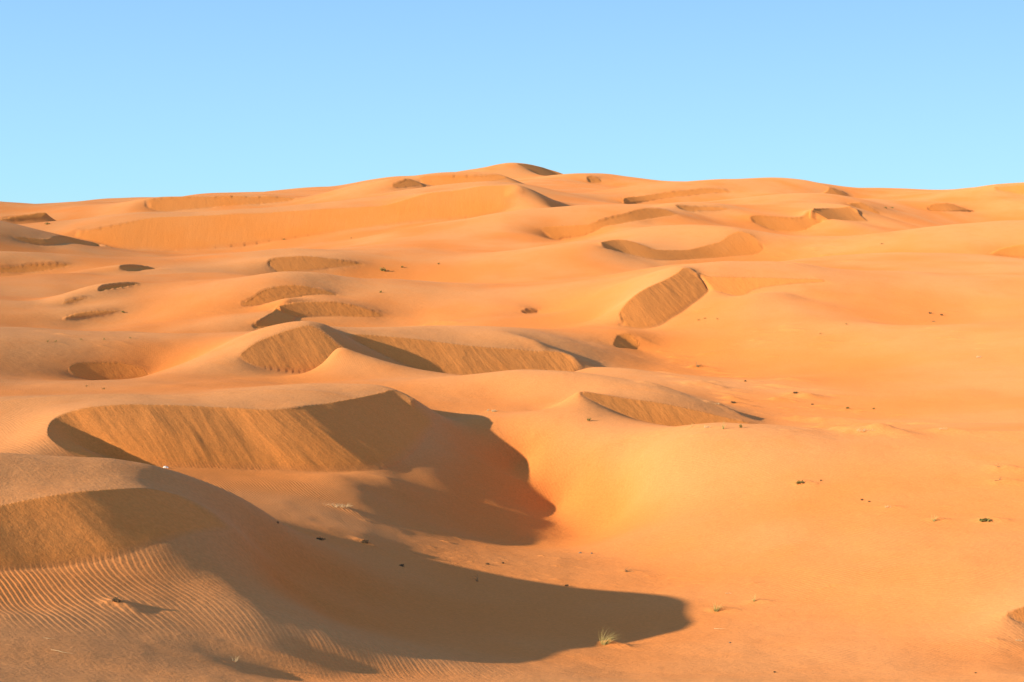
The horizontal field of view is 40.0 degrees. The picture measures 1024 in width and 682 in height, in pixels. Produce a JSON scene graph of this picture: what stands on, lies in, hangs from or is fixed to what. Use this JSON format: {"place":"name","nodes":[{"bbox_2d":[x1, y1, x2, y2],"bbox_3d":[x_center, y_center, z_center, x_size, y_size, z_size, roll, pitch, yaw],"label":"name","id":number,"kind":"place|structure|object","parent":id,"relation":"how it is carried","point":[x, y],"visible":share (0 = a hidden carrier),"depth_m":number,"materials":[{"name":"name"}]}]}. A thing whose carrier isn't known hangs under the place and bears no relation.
{"place":"outdoors","nodes":[
{"label":"outdoors","id":0,"kind":"place"},
{"bbox_2d":[111,597,121,602],"bbox_3d":[-7.871,5.148,27.981,0.226,0.127,0.154,3,5,30],"label":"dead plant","id":1,"kind":"object","parent":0,"point":[115,599],"visible":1,"depth_m":27.98,"materials":[{"name":"brown plant"}]},
{"bbox_2d":[0,163,1023,681],"bbox_3d":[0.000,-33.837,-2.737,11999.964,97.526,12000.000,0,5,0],"label":"sand terrain","id":2,"kind":"structure","parent":0,"point":[270,365],"depth_m":70.36,"materials":[{"name":"orange sand"}]},
{"bbox_2d":[600,629,616,644],"bbox_3d":[2.670,8.004,38.157,0.699,0.534,0.606,0,5,0],"label":"grass tuft","id":3,"kind":"object","parent":2,"relation":"on","point":[606,642],"visible":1,"depth_m":38.22,"materials":[{"name":"plant"}]},
{"bbox_2d":[710,602,723,611],"bbox_3d":[6.449,8.306,44.106,0.565,0.384,0.510,-4,6,-44],"label":"grass tuft","id":4,"kind":"object","parent":2,"relation":"on","point":[715,609],"visible":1,"depth_m":44.10,"materials":[{"name":"plant"}]},
{"bbox_2d":[979,518,991,521],"bbox_3d":[17.781,6.719,52.789,0.441,0.217,0.447,4,6,43],"label":"desert bush","id":5,"kind":"object","parent":2,"relation":"on","point":[985,519],"visible":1,"depth_m":52.76,"materials":[{"name":"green plant"}]},
{"bbox_2d":[0,0,1023,203],"label":"sky","id":6,"kind":"structure","parent":0,"point":[100,99],"materials":[{"name":"blue"}]}
]}

